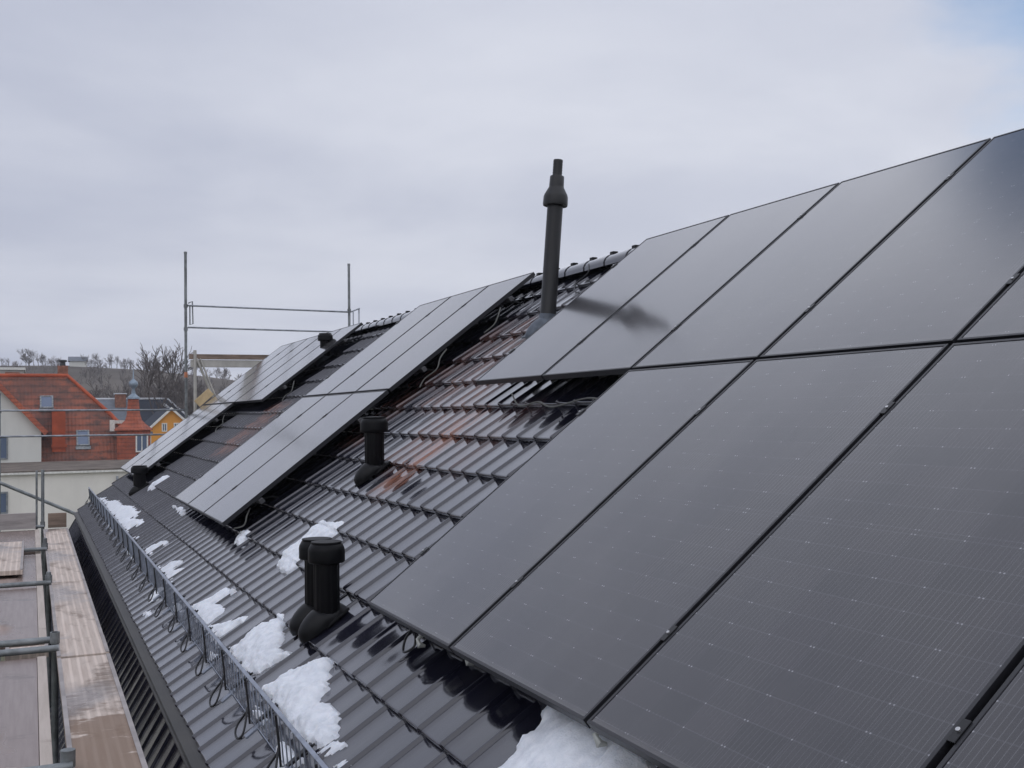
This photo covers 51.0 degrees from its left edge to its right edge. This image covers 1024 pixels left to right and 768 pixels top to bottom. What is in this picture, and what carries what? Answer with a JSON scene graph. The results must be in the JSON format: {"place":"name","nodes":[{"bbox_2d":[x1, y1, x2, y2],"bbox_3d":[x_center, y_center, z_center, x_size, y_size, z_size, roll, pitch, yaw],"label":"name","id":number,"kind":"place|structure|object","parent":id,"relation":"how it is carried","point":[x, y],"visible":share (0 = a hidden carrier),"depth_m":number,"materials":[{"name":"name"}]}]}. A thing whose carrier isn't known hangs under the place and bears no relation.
{"place":"outdoors","nodes":[
{"label":"outdoors","id":0,"kind":"place"},
{"bbox_2d":[1,459,130,546],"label":"beige building","id":1,"kind":"structure","parent":0,"point":[67,484],"depth_m":57.75,"materials":[{"name":"white paint"}]},
{"bbox_2d":[1,492,7,513],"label":"window","id":2,"kind":"structure","parent":1,"relation":"in","point":[4,495],"depth_m":56.48,"materials":[{"name":"glass"}]},
{"bbox_2d":[0,360,152,462],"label":"red roofed house","id":3,"kind":"structure","parent":0,"point":[62,388],"depth_m":73.21,"materials":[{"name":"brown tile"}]},
{"bbox_2d":[1,438,7,458],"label":"window","id":4,"kind":"structure","parent":3,"relation":"in","point":[4,441],"depth_m":69.39,"materials":[{"name":"glass"}]},
{"bbox_2d":[136,436,147,451],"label":"turret window","id":5,"kind":"structure","parent":3,"relation":"in","point":[141,441],"depth_m":72.74,"materials":[{"name":"glass"}]},
{"bbox_2d":[0,366,234,408],"bbox_3d":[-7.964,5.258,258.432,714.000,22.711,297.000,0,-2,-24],"label":"hill","id":6,"kind":"structure","parent":0,"point":[74,374],"depth_m":216.12,"materials":[{"name":"plant"}]},
{"bbox_2d":[16,349,36,367],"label":"bare tree","id":7,"kind":"object","parent":6,"relation":"on","point":[28,352],"visible":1,"depth_m":221.32,"materials":[{"name":"grey plant"}]},
{"bbox_2d":[39,354,46,364],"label":"bare tree","id":8,"kind":"object","parent":6,"relation":"on","point":[42,357],"visible":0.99,"depth_m":227.96,"materials":[{"name":"grey plant"}]},
{"bbox_2d":[68,357,87,366],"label":"distant house","id":9,"kind":"structure","parent":6,"relation":"on","point":[76,361],"depth_m":234.90,"materials":[{"name":"grey stone"}]},
{"bbox_2d":[87,355,98,367],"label":"bare tree","id":10,"kind":"object","parent":6,"relation":"on","point":[91,360],"visible":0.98,"depth_m":226.55,"materials":[{"name":"plant"}]},
{"bbox_2d":[87,378,130,397],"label":"bare tree","id":11,"kind":"object","parent":6,"relation":"on","point":[97,394],"visible":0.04,"depth_m":117.46,"materials":[{"name":"brown plant"}]},
{"bbox_2d":[0,351,240,399],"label":"wood","id":12,"kind":"object","parent":6,"relation":"on","point":[99,367],"visible":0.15,"depth_m":216.05,"materials":[{"name":"grey plant"}]},
{"bbox_2d":[103,379,163,397],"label":"bare tree","id":13,"kind":"object","parent":6,"relation":"on","point":[136,391],"visible":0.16,"depth_m":135.35,"materials":[{"name":"brown plant"}]},
{"bbox_2d":[127,372,200,410],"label":"bare tree","id":14,"kind":"object","parent":6,"relation":"on","point":[178,387],"visible":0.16,"depth_m":114.75,"materials":[{"name":"brown plant"}]},
{"bbox_2d":[178,370,218,408],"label":"bare tree","id":15,"kind":"object","parent":6,"relation":"on","point":[201,392],"visible":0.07,"depth_m":131.31,"materials":[{"name":"brown plant"}]},
{"bbox_2d":[0,0,1023,379],"label":"sky","id":16,"kind":"structure","parent":0,"point":[280,146],"materials":[{"name":"grey"}]},
{"label":"ground","id":17,"kind":"structure","parent":0,"visible":0},
{"bbox_2d":[0,367,25,373],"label":"flat roofed block","id":18,"kind":"structure","parent":17,"relation":"on","point":[12,370],"depth_m":129.35,"materials":[{"name":"white paint"}]},
{"bbox_2d":[0,470,75,767],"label":"eave scaffold","id":19,"kind":"object","parent":17,"relation":"on","point":[67,755],"visible":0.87,"depth_m":7.84,"materials":[{"name":"metal"}]},
{"bbox_2d":[0,541,23,575],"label":"deck board","id":20,"kind":"object","parent":19,"relation":"on","point":[11,557],"visible":1,"depth_m":12.37,"materials":[{"name":"brown wood"}]},
{"bbox_2d":[0,513,35,529],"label":"toe board","id":21,"kind":"object","parent":19,"relation":"attached to","point":[16,521],"visible":1,"depth_m":16.09,"materials":[{"name":"wood"}]},
{"bbox_2d":[0,529,40,554],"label":"deck board","id":22,"kind":"object","parent":19,"relation":"on","point":[30,538],"visible":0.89,"depth_m":15.05,"materials":[{"name":"brown wood"}]},
{"bbox_2d":[0,554,42,589],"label":"deck board","id":23,"kind":"object","parent":19,"relation":"on","point":[32,567],"visible":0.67,"depth_m":11.61,"materials":[{"name":"brown wood"}]},
{"bbox_2d":[0,586,46,649],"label":"deck board","id":24,"kind":"object","parent":19,"relation":"attached to","point":[20,609],"visible":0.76,"depth_m":9.16,"materials":[{"name":"brown wood"}]},
{"bbox_2d":[0,656,52,767],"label":"deck board","id":25,"kind":"object","parent":19,"relation":"attached to","point":[25,741],"visible":1,"depth_m":6.05,"materials":[{"name":"brown wood"}]},
{"bbox_2d":[5,644,48,660],"bbox_3d":[-3.489,1.929,7.716,0.284,0.056,0.220,0,-2,-24],"label":"deck board","id":26,"kind":"object","parent":19,"relation":"attached to","point":[18,657],"visible":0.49,"depth_m":7.63,"materials":[{"name":"beige wood"}]},
{"bbox_2d":[48,513,66,527],"bbox_3d":[-6.923,2.074,16.330,0.260,0.220,0.030,0,-2,-24],"label":"toe board","id":27,"kind":"object","parent":19,"relation":"attached to","point":[56,520],"visible":1,"depth_m":16.32,"materials":[{"name":"brown wood"}]},
{"bbox_2d":[43,528,84,582],"bbox_3d":[-5.724,2.126,13.593,0.342,0.056,5.800,0,-2,-24],"label":"deck board","id":28,"kind":"object","parent":19,"relation":"on","point":[62,562],"visible":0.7,"depth_m":12.79,"materials":[{"name":"wood"}]},
{"bbox_2d":[49,580,103,638],"bbox_3d":[-3.904,1.992,9.529,0.342,0.056,3.050,0,-2,-24],"label":"deck board","id":29,"kind":"object","parent":19,"relation":"on","point":[74,613],"visible":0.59,"depth_m":9.25,"materials":[{"name":"beige wood"}]},
{"bbox_2d":[56,635,108,658],"bbox_3d":[-3.138,1.929,7.819,0.342,0.056,0.640,0,-2,-24],"label":"deck board","id":30,"kind":"object","parent":19,"relation":"attached to","point":[83,646],"visible":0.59,"depth_m":7.76,"materials":[{"name":"beige wood"}]},
{"bbox_2d":[57,653,147,767],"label":"deck board","id":31,"kind":"object","parent":19,"relation":"attached to","point":[99,729],"visible":1,"depth_m":5.98,"materials":[{"name":"beige wood"}]},
{"bbox_2d":[96,393,184,421],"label":"slate roofed house","id":32,"kind":"structure","parent":17,"relation":"on","point":[119,401],"depth_m":106.80,"materials":[{"name":"grey stone"}]},
{"bbox_2d":[144,407,184,443],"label":"orange house","id":33,"kind":"structure","parent":17,"relation":"on","point":[160,422],"depth_m":93.52,"materials":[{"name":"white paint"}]},
{"bbox_2d":[162,423,166,431],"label":"window","id":34,"kind":"structure","parent":33,"relation":"in","point":[164,425],"depth_m":93.33,"materials":[{"name":"white paint"}]},
{"bbox_2d":[131,340,213,415],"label":"bare tree","id":35,"kind":"object","parent":17,"relation":"on","point":[154,370],"visible":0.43,"depth_m":107.43,"materials":[{"name":"brown plant"}]},
{"bbox_2d":[0,252,359,660],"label":"gable scaffold","id":36,"kind":"object","parent":17,"relation":"on","point":[195,362],"visible":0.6,"depth_m":19.88,"materials":[{"name":"metal"}]},
{"bbox_2d":[194,389,213,406],"bbox_3d":[-5.653,0.249,19.684,0.340,0.150,0.040,-45,16,-19],"label":"timber plank","id":37,"kind":"object","parent":36,"relation":"on","point":[203,397],"visible":1,"depth_m":19.66,"materials":[{"name":"beige wood"}]},
{"bbox_2d":[189,354,268,359],"bbox_3d":[-4.555,-0.506,20.450,3.090,0.095,0.035,0,-2,-24],"label":"toe board","id":38,"kind":"object","parent":36,"relation":"attached to","point":[230,357],"visible":0.45,"depth_m":20.10,"materials":[{"name":"brown wood"}]},
{"bbox_2d":[37,245,658,767],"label":"tiled house","id":39,"kind":"structure","parent":17,"relation":"on","point":[459,443],"depth_m":6.84,"materials":[{"name":"black tile"}]},
{"bbox_2d":[99,497,143,531],"bbox_3d":[-5.727,1.783,15.576,0.351,0.080,6.401,-40,14,-20],"label":"snow patch","id":40,"kind":"object","parent":39,"relation":"on","point":[124,514],"visible":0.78,"depth_m":14.17,"materials":[{"name":"white snow"}]},
{"bbox_2d":[129,465,147,495],"bbox_3d":[-5.435,1.410,15.610,0.274,0.454,0.244,0,-2,-24],"label":"roof vent","id":41,"kind":"object","parent":39,"relation":"on","point":[139,472],"visible":1,"depth_m":15.54,"materials":[{"name":"black plastic"}]},
{"bbox_2d":[143,610,151,616],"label":"snow patch","id":42,"kind":"object","parent":39,"relation":"on","point":[148,613],"visible":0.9,"depth_m":8.30,"materials":[{"name":"white snow"}]},
{"bbox_2d":[145,540,167,554],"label":"snow patch","id":43,"kind":"object","parent":39,"relation":"on","point":[152,547],"visible":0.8,"depth_m":10.63,"materials":[{"name":"white snow"}]},
{"bbox_2d":[149,588,163,602],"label":"snow patch","id":44,"kind":"object","parent":39,"relation":"on","point":[155,595],"visible":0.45,"depth_m":8.72,"materials":[{"name":"white snow"}]},
{"bbox_2d":[148,475,168,490],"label":"snow patch","id":45,"kind":"object","parent":39,"relation":"on","point":[154,483],"visible":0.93,"depth_m":14.95,"materials":[{"name":"white snow"}]},
{"bbox_2d":[156,460,170,466],"bbox_3d":[-5.767,1.243,17.276,0.233,0.076,3.234,0,-2,-24],"label":"mounting rail","id":46,"kind":"object","parent":39,"relation":"attached to","point":[158,464],"visible":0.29,"depth_m":16.04,"materials":[{"name":"metal"}]},
{"bbox_2d":[158,560,183,583],"bbox_3d":[-2.921,1.605,9.232,0.245,0.072,1.061,-40,14,-20],"label":"snow patch","id":47,"kind":"object","parent":39,"relation":"on","point":[169,570],"visible":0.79,"depth_m":9.27,"materials":[{"name":"white snow"}]},
{"bbox_2d":[172,505,185,515],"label":"snow patch","id":48,"kind":"object","parent":39,"relation":"on","point":[181,512],"visible":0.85,"depth_m":11.75,"materials":[{"name":"white snow"}]},
{"bbox_2d":[85,487,328,767],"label":"snow guard","id":49,"kind":"object","parent":39,"relation":"on","point":[136,552],"visible":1,"depth_m":6.04,"materials":[{"name":"black metal"}]},
{"bbox_2d":[191,587,236,629],"bbox_3d":[-2.033,1.507,7.352,0.332,0.071,0.760,-40,14,-20],"label":"snow patch","id":50,"kind":"object","parent":39,"relation":"on","point":[209,611],"visible":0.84,"depth_m":7.34,"materials":[{"name":"white snow"}]},
{"bbox_2d":[208,616,247,643],"bbox_3d":[-1.794,1.512,6.752,0.264,0.069,0.451,-40,14,-20],"label":"snow patch","id":51,"kind":"object","parent":39,"relation":"on","point":[222,629],"visible":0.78,"depth_m":6.61,"materials":[{"name":"white snow"}]},
{"bbox_2d":[234,530,250,545],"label":"snow patch","id":52,"kind":"object","parent":39,"relation":"on","point":[240,538],"visible":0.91,"depth_m":8.58,"materials":[{"name":"white snow"}]},
{"bbox_2d":[234,508,250,528],"bbox_3d":[-2.178,1.099,8.703,0.208,0.072,0.110,-40,14,-20],"label":"cable","id":53,"kind":"object","parent":39,"relation":"attached to","point":[245,520],"visible":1,"depth_m":8.67,"materials":[{"name":"black rubber"}]},
{"bbox_2d":[252,705,267,726],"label":"snow patch","id":54,"kind":"object","parent":39,"relation":"on","point":[259,714],"visible":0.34,"depth_m":5.09,"materials":[{"name":"white snow"}]},
{"bbox_2d":[229,613,291,675],"bbox_3d":[-1.349,1.423,5.886,0.379,0.096,0.866,-40,14,-20],"label":"snow patch","id":55,"kind":"object","parent":39,"relation":"on","point":[256,650],"visible":0.91,"depth_m":5.83,"materials":[{"name":"white snow"}]},
{"bbox_2d":[254,496,277,503],"bbox_3d":[-2.611,1.010,10.230,0.233,0.076,3.234,0,-2,-24],"label":"mounting rail","id":56,"kind":"object","parent":39,"relation":"attached to","point":[260,500],"visible":0.3,"depth_m":8.81,"materials":[{"name":"metal"}]},
{"bbox_2d":[174,395,325,506],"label":"solar panel","id":57,"kind":"object","parent":56,"relation":"attached to","point":[233,459],"visible":0.92,"depth_m":11.30,"materials":[{"name":"glass"}]},
{"bbox_2d":[187,393,352,514],"bbox_3d":[-2.344,0.644,10.373,1.755,0.044,1.059,-40,14,-20],"label":"solar panel","id":58,"kind":"object","parent":56,"relation":"attached to","point":[239,473],"visible":0.91,"depth_m":10.33,"materials":[{"name":"glass"}]},
{"bbox_2d":[203,390,388,525],"bbox_3d":[-1.913,0.611,9.408,1.755,0.044,1.059,-40,14,-20],"label":"solar panel","id":59,"kind":"object","parent":56,"relation":"attached to","point":[242,496],"visible":1,"depth_m":9.26,"materials":[{"name":"glass"}]},
{"bbox_2d":[279,385,295,390],"bbox_3d":[-4.062,0.131,16.916,0.233,0.076,5.350,0,-2,-24],"label":"mounting rail","id":60,"kind":"object","parent":39,"relation":"attached to","point":[283,387],"visible":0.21,"depth_m":14.63,"materials":[{"name":"metal"}]},
{"bbox_2d":[204,342,293,404],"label":"solar panel","id":61,"kind":"object","parent":60,"relation":"attached to","point":[231,386],"visible":0.79,"depth_m":18.97,"materials":[{"name":"glass"}]},
{"bbox_2d":[213,338,307,403],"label":"solar panel","id":62,"kind":"object","parent":60,"relation":"attached to","point":[255,374],"visible":0.81,"depth_m":18.01,"materials":[{"name":"glass"}]},
{"bbox_2d":[223,335,317,403],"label":"solar panel","id":63,"kind":"object","parent":60,"relation":"attached to","point":[269,371],"visible":0.82,"depth_m":17.04,"materials":[{"name":"glass"}]},
{"bbox_2d":[235,328,341,403],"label":"solar panel","id":64,"kind":"object","parent":60,"relation":"attached to","point":[277,373],"visible":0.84,"depth_m":16.04,"materials":[{"name":"glass"}]},
{"bbox_2d":[248,322,362,402],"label":"solar panel","id":65,"kind":"object","parent":60,"relation":"attached to","point":[291,373],"visible":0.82,"depth_m":14.93,"materials":[{"name":"glass"}]},
{"bbox_2d":[275,741,303,767],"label":"snow patch","id":66,"kind":"object","parent":39,"relation":"on","point":[293,755],"visible":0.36,"depth_m":4.45,"materials":[{"name":"white snow"}]},
{"bbox_2d":[262,657,341,748],"bbox_3d":[-0.902,1.403,4.845,0.358,0.096,1.141,-40,14,-20],"label":"snow patch","id":67,"kind":"object","parent":39,"relation":"on","point":[296,695],"visible":0.97,"depth_m":4.81,"materials":[{"name":"white snow"}]},
{"bbox_2d":[277,520,343,573],"bbox_3d":[-1.361,1.072,7.173,0.521,0.082,0.583,-40,14,-20],"label":"snow patch","id":68,"kind":"object","parent":39,"relation":"on","point":[287,561],"visible":0.77,"depth_m":7.10,"materials":[{"name":"white snow"}]},
{"bbox_2d":[289,537,331,635],"bbox_3d":[-1.070,1.083,5.753,0.252,0.514,0.191,0,-2,-24],"label":"roof vent","id":69,"kind":"object","parent":39,"relation":"on","point":[304,610],"visible":0.46,"depth_m":5.70,"materials":[{"name":"black plastic"}]},
{"bbox_2d":[298,540,349,642],"bbox_3d":[-0.987,1.074,5.566,0.252,0.519,0.191,0,-2,-24],"label":"roof vent","id":70,"kind":"object","parent":39,"relation":"on","point":[326,557],"visible":1,"depth_m":5.51,"materials":[{"name":"black plastic"}]},
{"bbox_2d":[315,333,332,365],"bbox_3d":[-2.704,-0.496,15.417,0.260,0.474,0.216,0,-2,-24],"label":"roof vent","id":71,"kind":"object","parent":39,"relation":"on","point":[324,338],"visible":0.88,"depth_m":15.35,"materials":[{"name":"black plastic"}]},
{"bbox_2d":[317,741,347,756],"bbox_3d":[-0.709,1.448,4.243,0.124,0.046,0.167,-40,14,-20],"label":"snow patch","id":72,"kind":"object","parent":39,"relation":"on","point":[336,746],"visible":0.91,"depth_m":4.21,"materials":[{"name":"white snow"}]},
{"bbox_2d":[333,760,347,767],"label":"snow patch","id":73,"kind":"object","parent":39,"relation":"on","point":[341,764],"visible":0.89,"depth_m":4.07,"materials":[{"name":"white snow"}]},
{"bbox_2d":[336,339,353,346],"bbox_3d":[-3.307,-0.509,17.275,0.233,0.076,5.350,0,-2,-24],"label":"mounting rail","id":74,"kind":"object","parent":39,"relation":"attached to","point":[342,341],"visible":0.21,"depth_m":14.99,"materials":[{"name":"metal"}]},
{"bbox_2d":[351,417,361,425],"bbox_3d":[-1.856,0.370,10.589,0.233,0.076,3.234,0,-2,-24],"label":"mounting rail","id":75,"kind":"object","parent":39,"relation":"attached to","point":[358,420],"visible":0.13,"depth_m":9.13,"materials":[{"name":"metal"}]},
{"bbox_2d":[354,416,390,485],"bbox_3d":[-1.018,0.484,7.742,0.253,0.499,0.201,0,-2,-24],"label":"roof vent","id":76,"kind":"object","parent":39,"relation":"on","point":[373,429],"visible":1,"depth_m":7.68,"materials":[{"name":"black plastic"}]},
{"bbox_2d":[416,635,424,647],"bbox_3d":[-0.356,1.034,4.351,0.088,0.050,0.038,-40,14,-20],"label":"roof hook","id":77,"kind":"object","parent":39,"relation":"attached to","point":[420,644],"visible":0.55,"depth_m":4.33,"materials":[{"name":"metal"}]},
{"bbox_2d":[413,366,434,375],"bbox_3d":[-1.338,-0.069,10.836,0.233,0.076,3.234,0,-2,-24],"label":"mounting rail","id":78,"kind":"object","parent":39,"relation":"attached to","point":[422,369],"visible":0.22,"depth_m":9.39,"materials":[{"name":"metal"}]},
{"bbox_2d":[304,296,450,396],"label":"solar panel","id":79,"kind":"object","parent":78,"relation":"attached to","point":[358,361],"visible":0.76,"depth_m":11.90,"materials":[{"name":"glass"}]},
{"bbox_2d":[328,285,488,394],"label":"solar panel","id":80,"kind":"object","parent":78,"relation":"attached to","point":[354,382],"visible":0.82,"depth_m":10.94,"materials":[{"name":"glass"}]},
{"bbox_2d":[356,272,534,392],"bbox_3d":[-0.640,-0.467,10.014,1.755,0.044,1.059,-40,14,-20],"label":"solar panel","id":81,"kind":"object","parent":78,"relation":"attached to","point":[413,359],"visible":0.93,"depth_m":9.87,"materials":[{"name":"glass"}]},
{"bbox_2d":[419,349,446,387],"bbox_3d":[-0.684,-0.139,9.336,0.446,0.102,0.130,-40,14,-20],"label":"cable","id":82,"kind":"object","parent":39,"relation":"attached to","point":[433,371],"visible":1,"depth_m":9.29,"materials":[{"name":"black plastic"}]},
{"bbox_2d":[484,307,500,332],"bbox_3d":[-0.164,-0.569,9.545,0.297,0.082,0.120,-40,14,-20],"label":"cable","id":83,"kind":"object","parent":39,"relation":"attached to","point":[495,321],"visible":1,"depth_m":9.49,"materials":[{"name":"black plastic"}]},
{"bbox_2d":[498,296,519,306],"bbox_3d":[-0.583,-0.710,11.195,0.233,0.076,3.234,0,-2,-24],"label":"mounting rail","id":84,"kind":"object","parent":39,"relation":"attached to","point":[509,299],"visible":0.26,"depth_m":9.76,"materials":[{"name":"metal"}]},
{"bbox_2d":[521,159,567,338],"bbox_3d":[0.280,-1.047,8.382,0.283,1.437,0.304,5,-2,-24],"label":"flue pipe","id":85,"kind":"object","parent":39,"relation":"on","point":[555,200],"visible":0.79,"depth_m":8.34,"materials":[{"name":"black metal"}]},
{"bbox_2d":[511,393,596,407],"bbox_3d":[0.254,0.090,6.254,0.049,0.098,1.304,0,-2,-25],"label":"cable","id":86,"kind":"object","parent":39,"relation":"on","point":[552,406],"visible":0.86,"depth_m":6.25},
{"bbox_2d":[498,706,656,767],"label":"snow patch","id":87,"kind":"object","parent":39,"relation":"on","point":[555,739],"visible":0.62,"depth_m":3.10,"materials":[{"name":"white snow"}]},
{"bbox_2d":[574,264,589,293],"bbox_3d":[0.579,-0.854,8.690,0.328,0.101,0.227,-40,14,-20],"label":"cable","id":88,"kind":"object","parent":39,"relation":"hanging from","point":[582,278],"visible":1,"depth_m":8.76,"materials":[{"name":"black metal"}]},
{"bbox_2d":[592,732,606,747],"bbox_3d":[0.256,0.983,3.004,0.078,0.050,0.038,-40,14,-20],"label":"roof hook","id":89,"kind":"object","parent":39,"relation":"attached to","point":[599,741],"visible":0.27,"depth_m":2.99,"materials":[{"name":"metal"}]},
{"bbox_3d":[-5.013,0.594,17.634,0.196,0.152,3.234,-40,14,-20],"label":"mounting rail","id":90,"kind":"object","parent":39,"relation":"attached to","visible":0},
{"bbox_2d":[120,405,209,471],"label":"solar panel","id":91,"kind":"object","parent":90,"relation":"attached to","point":[157,442],"visible":0.86,"depth_m":18.37,"materials":[{"name":"glass"}]},
{"bbox_2d":[125,404,220,473],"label":"solar panel","id":92,"kind":"object","parent":90,"relation":"attached to","point":[174,436],"visible":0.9,"depth_m":17.43,"materials":[{"name":"glass"}]},
{"bbox_2d":[130,403,233,474],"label":"solar panel","id":93,"kind":"object","parent":90,"relation":"attached to","point":[184,437],"visible":0.98,"depth_m":16.30,"materials":[{"name":"glass"}]},
{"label":"mounting rail","id":94,"kind":"object","parent":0,"visible":0},
{"bbox_2d":[476,215,728,384],"bbox_3d":[0.593,-0.557,7.264,1.755,0.045,1.060,-40,14,-20],"label":"solar panel","id":95,"kind":"object","parent":94,"relation":"attached to","point":[562,333],"visible":0.94,"depth_m":7.19,"materials":[{"name":"glass"}]},
{"bbox_2d":[542,182,838,379],"bbox_3d":[1.025,-0.590,6.298,1.755,0.044,1.059,-40,14,-20],"label":"solar panel","id":96,"kind":"object","parent":94,"relation":"attached to","point":[633,331],"visible":0.89,"depth_m":6.22,"materials":[{"name":"glass"}]},
{"bbox_2d":[632,138,990,369],"bbox_3d":[1.457,-0.622,5.333,1.755,0.044,1.059,-40,14,-20],"label":"solar panel","id":97,"kind":"object","parent":94,"relation":"attached to","point":[761,303],"visible":0.83,"depth_m":5.24,"materials":[{"name":"glass"}]},
{"bbox_2d":[760,128,1023,358],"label":"solar panel","id":98,"kind":"object","parent":94,"relation":"attached to","point":[943,263],"visible":0.81,"depth_m":4.30,"materials":[{"name":"glass"}]},
{"bbox_2d":[957,271,1023,342],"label":"solar panel","id":99,"kind":"object","parent":94,"relation":"attached to","point":[1001,316],"visible":0.82,"depth_m":3.53,"materials":[{"name":"glass"}]},
{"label":"mounting rail","id":100,"kind":"object","parent":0,"visible":0},
{"bbox_2d":[367,360,753,652],"bbox_3d":[0.184,0.457,4.728,1.755,0.046,1.060,-40,14,-20],"label":"solar panel","id":101,"kind":"object","parent":100,"relation":"attached to","point":[449,588],"visible":0.91,"depth_m":4.63,"materials":[{"name":"glass"}]},
{"bbox_2d":[402,630,416,652],"bbox_3d":[-0.426,1.067,4.447,0.048,0.097,0.106,1,-2,-45],"label":"cable","id":102,"kind":"object","parent":101,"relation":"hanging from","point":[404,642],"visible":0.95,"depth_m":4.44,"materials":[{"name":"black plastic"}]},
{"bbox_2d":[450,344,949,728],"bbox_3d":[0.617,0.425,3.762,1.755,0.044,1.059,-40,14,-20],"label":"solar panel","id":103,"kind":"object","parent":100,"relation":"attached to","point":[607,594],"visible":0.92,"depth_m":3.64,"materials":[{"name":"glass"}]},
{"bbox_2d":[587,338,1023,767],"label":"solar panel","id":104,"kind":"object","parent":100,"relation":"attached to","point":[861,605],"visible":1,"depth_m":2.71,"materials":[{"name":"glass"}]},
{"bbox_2d":[936,658,1023,767],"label":"solar panel","id":105,"kind":"object","parent":100,"relation":"attached to","point":[991,735],"visible":1,"depth_m":2.08,"materials":[{"name":"glass"}]}
]}

